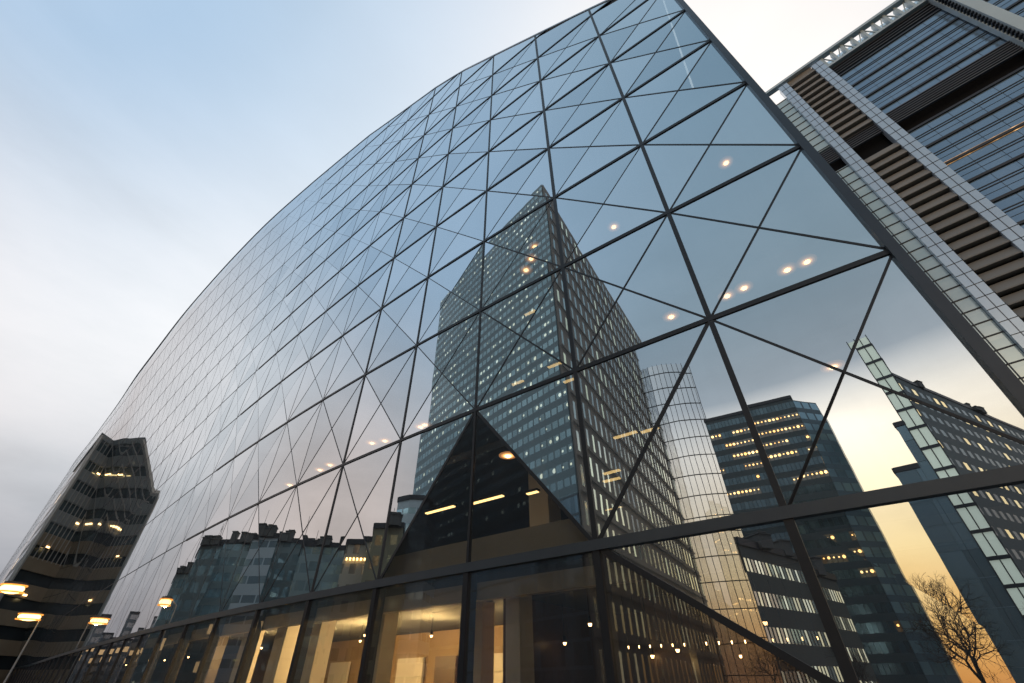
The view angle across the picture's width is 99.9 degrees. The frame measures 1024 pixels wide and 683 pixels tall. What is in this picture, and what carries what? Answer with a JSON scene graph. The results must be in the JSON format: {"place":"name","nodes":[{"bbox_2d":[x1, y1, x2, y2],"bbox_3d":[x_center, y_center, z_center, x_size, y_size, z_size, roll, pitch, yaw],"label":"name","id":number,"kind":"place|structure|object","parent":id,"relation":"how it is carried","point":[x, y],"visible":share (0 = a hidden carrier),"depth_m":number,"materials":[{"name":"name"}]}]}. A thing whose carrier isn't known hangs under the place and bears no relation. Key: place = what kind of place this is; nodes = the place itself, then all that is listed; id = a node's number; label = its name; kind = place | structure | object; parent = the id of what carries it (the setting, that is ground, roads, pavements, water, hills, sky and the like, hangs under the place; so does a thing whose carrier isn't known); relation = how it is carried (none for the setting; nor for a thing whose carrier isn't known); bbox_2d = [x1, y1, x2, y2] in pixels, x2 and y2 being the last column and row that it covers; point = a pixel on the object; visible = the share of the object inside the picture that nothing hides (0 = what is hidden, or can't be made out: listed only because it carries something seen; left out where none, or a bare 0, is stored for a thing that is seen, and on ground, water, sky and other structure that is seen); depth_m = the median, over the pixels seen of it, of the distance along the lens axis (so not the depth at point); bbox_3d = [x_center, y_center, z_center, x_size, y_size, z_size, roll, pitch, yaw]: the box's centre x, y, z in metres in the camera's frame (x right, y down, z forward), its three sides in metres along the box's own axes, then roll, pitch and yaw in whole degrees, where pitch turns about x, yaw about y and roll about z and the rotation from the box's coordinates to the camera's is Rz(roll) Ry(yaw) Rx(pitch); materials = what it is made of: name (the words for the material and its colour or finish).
{"place":"outdoors","nodes":[
{"label":"outdoors","id":0,"kind":"place"},
{"bbox_2d":[0,0,914,573],"label":"sky","id":1,"kind":"structure","parent":0,"point":[144,144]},
{"bbox_2d":[765,0,1023,383],"bbox_3d":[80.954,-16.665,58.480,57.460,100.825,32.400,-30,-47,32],"label":"office tower","id":2,"kind":"structure","parent":0,"point":[908,121],"depth_m":65.14,"materials":[{"name":"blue glass"}]},
{"label":"ground","id":3,"kind":"structure","parent":0,"visible":0},
{"bbox_2d":[0,581,27,593],"bbox_3d":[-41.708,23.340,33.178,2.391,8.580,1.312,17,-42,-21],"label":"street lamp","id":4,"kind":"object","parent":3,"relation":"on","point":[11,587],"visible":1,"depth_m":35.45,"materials":[{"name":"white glass"}]},
{"bbox_2d":[3,611,43,682],"bbox_3d":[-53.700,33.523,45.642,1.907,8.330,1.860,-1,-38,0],"label":"street lamp","id":5,"kind":"object","parent":3,"relation":"on","point":[29,615],"visible":1,"depth_m":47.46,"materials":[{"name":"white metal"}]},
{"bbox_2d":[0,433,113,682],"bbox_3d":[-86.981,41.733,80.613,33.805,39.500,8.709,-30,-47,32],"label":"banded tower","id":6,"kind":"structure","parent":3,"relation":"on","point":[38,562],"depth_m":72.54,"materials":[{"name":"white metal"}]},
{"bbox_2d":[0,0,1023,682],"bbox_3d":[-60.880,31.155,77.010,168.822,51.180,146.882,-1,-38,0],"label":"glass building","id":7,"kind":"structure","parent":3,"relation":"on","point":[624,342],"depth_m":14.37,"materials":[{"name":"blue glass"}]},
{"bbox_2d":[24,664,35,682],"bbox_3d":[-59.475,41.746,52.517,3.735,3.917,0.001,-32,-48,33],"label":"lobby window","id":8,"kind":"structure","parent":7,"relation":"in","point":[35,664],"depth_m":53.36,"materials":[{"name":"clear glass"}]},
{"bbox_2d":[27,664,37,682],"bbox_3d":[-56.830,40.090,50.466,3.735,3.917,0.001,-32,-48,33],"label":"lobby window","id":9,"kind":"structure","parent":7,"relation":"in","point":[36,664],"depth_m":51.31,"materials":[{"name":"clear glass"}]},
{"bbox_2d":[29,663,40,682],"bbox_3d":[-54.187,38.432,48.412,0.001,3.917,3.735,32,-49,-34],"label":"lobby window","id":10,"kind":"structure","parent":7,"relation":"in","point":[40,663],"depth_m":49.30,"materials":[{"name":"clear glass"}]},
{"bbox_2d":[32,661,45,682],"bbox_3d":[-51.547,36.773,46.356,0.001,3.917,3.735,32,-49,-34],"label":"lobby window","id":11,"kind":"structure","parent":7,"relation":"in","point":[43,663],"depth_m":47.17,"materials":[{"name":"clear glass"}]},
{"bbox_2d":[35,660,49,682],"bbox_3d":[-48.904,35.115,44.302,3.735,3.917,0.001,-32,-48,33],"label":"lobby window","id":12,"kind":"structure","parent":7,"relation":"in","point":[45,665],"depth_m":45.09,"materials":[{"name":"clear glass"}]},
{"bbox_2d":[39,659,53,682],"bbox_3d":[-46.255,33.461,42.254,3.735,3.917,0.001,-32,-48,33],"label":"lobby window","id":13,"kind":"structure","parent":7,"relation":"in","point":[51,661],"depth_m":43.04,"materials":[{"name":"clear glass"}]},
{"bbox_2d":[43,657,58,682],"bbox_3d":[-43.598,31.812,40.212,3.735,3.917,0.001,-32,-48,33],"label":"lobby window","id":14,"kind":"structure","parent":7,"relation":"in","point":[53,665],"depth_m":40.93,"materials":[{"name":"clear glass"}]},
{"bbox_2d":[48,655,65,682],"bbox_3d":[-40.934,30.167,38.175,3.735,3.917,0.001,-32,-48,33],"label":"lobby window","id":15,"kind":"structure","parent":7,"relation":"in","point":[62,657],"depth_m":38.88,"materials":[{"name":"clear glass"}]},
{"bbox_2d":[53,654,71,682],"bbox_3d":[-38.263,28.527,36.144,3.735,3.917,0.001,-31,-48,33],"label":"lobby window","id":16,"kind":"structure","parent":7,"relation":"in","point":[68,656],"depth_m":36.82,"materials":[{"name":"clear glass"}]},
{"bbox_2d":[59,651,79,682],"bbox_3d":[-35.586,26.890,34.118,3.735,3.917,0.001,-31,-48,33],"label":"lobby window","id":17,"kind":"structure","parent":7,"relation":"in","point":[75,655],"depth_m":34.73,"materials":[{"name":"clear glass"}]},
{"bbox_2d":[66,649,88,682],"bbox_3d":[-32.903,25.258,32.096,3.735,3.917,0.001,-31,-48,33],"label":"lobby window","id":18,"kind":"structure","parent":7,"relation":"in","point":[83,653],"depth_m":32.75,"materials":[{"name":"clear glass"}]},
{"bbox_2d":[74,646,98,682],"bbox_3d":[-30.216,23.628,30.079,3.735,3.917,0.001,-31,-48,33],"label":"lobby window","id":19,"kind":"structure","parent":7,"relation":"in","point":[92,652],"depth_m":30.69,"materials":[{"name":"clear glass"}]},
{"bbox_2d":[83,643,109,682],"bbox_3d":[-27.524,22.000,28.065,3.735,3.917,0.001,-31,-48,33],"label":"lobby window","id":20,"kind":"structure","parent":7,"relation":"in","point":[103,649],"depth_m":28.65,"materials":[{"name":"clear glass"}]},
{"bbox_2d":[94,642,114,682],"bbox_3d":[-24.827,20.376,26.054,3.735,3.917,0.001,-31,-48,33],"label":"lobby window","id":21,"kind":"structure","parent":7,"relation":"in","point":[107,656],"depth_m":27.21,"materials":[{"name":"glass"}]},
{"bbox_2d":[327,662,350,682],"bbox_3d":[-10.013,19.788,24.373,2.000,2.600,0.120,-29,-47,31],"label":"lobby door","id":22,"kind":"structure","parent":7,"relation":"in","point":[338,671],"depth_m":24.78,"materials":[{"name":"white paint"}]},
{"bbox_2d":[395,657,424,682],"bbox_3d":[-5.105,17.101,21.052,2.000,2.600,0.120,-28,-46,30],"label":"lobby door","id":23,"kind":"structure","parent":7,"relation":"in","point":[409,670],"depth_m":21.46,"materials":[{"name":"white paint"}]},
{"bbox_2d":[433,655,457,682],"bbox_3d":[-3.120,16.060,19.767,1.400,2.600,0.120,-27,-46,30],"label":"lobby door","id":24,"kind":"structure","parent":7,"relation":"in","point":[445,671],"depth_m":20.19,"materials":[{"name":"brown wood"}]},
{"bbox_2d":[494,653,502,682],"bbox_3d":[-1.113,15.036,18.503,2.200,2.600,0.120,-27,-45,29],"label":"lobby door","id":25,"kind":"structure","parent":7,"relation":"in","point":[498,657],"depth_m":18.60,"materials":[{"name":"white paint"}]},
{"bbox_2d":[609,521,844,682],"bbox_3d":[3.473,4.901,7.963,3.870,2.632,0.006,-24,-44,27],"label":"lobby window","id":26,"kind":"structure","parent":7,"relation":"in","point":[753,576],"depth_m":7.75,"materials":[{"name":"clear glass"}]},
{"bbox_2d":[794,482,1023,682],"bbox_3d":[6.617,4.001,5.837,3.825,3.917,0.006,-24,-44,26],"label":"lobby window","id":27,"kind":"structure","parent":7,"relation":"in","point":[928,589],"depth_m":6.44,"materials":[{"name":"clear glass"}]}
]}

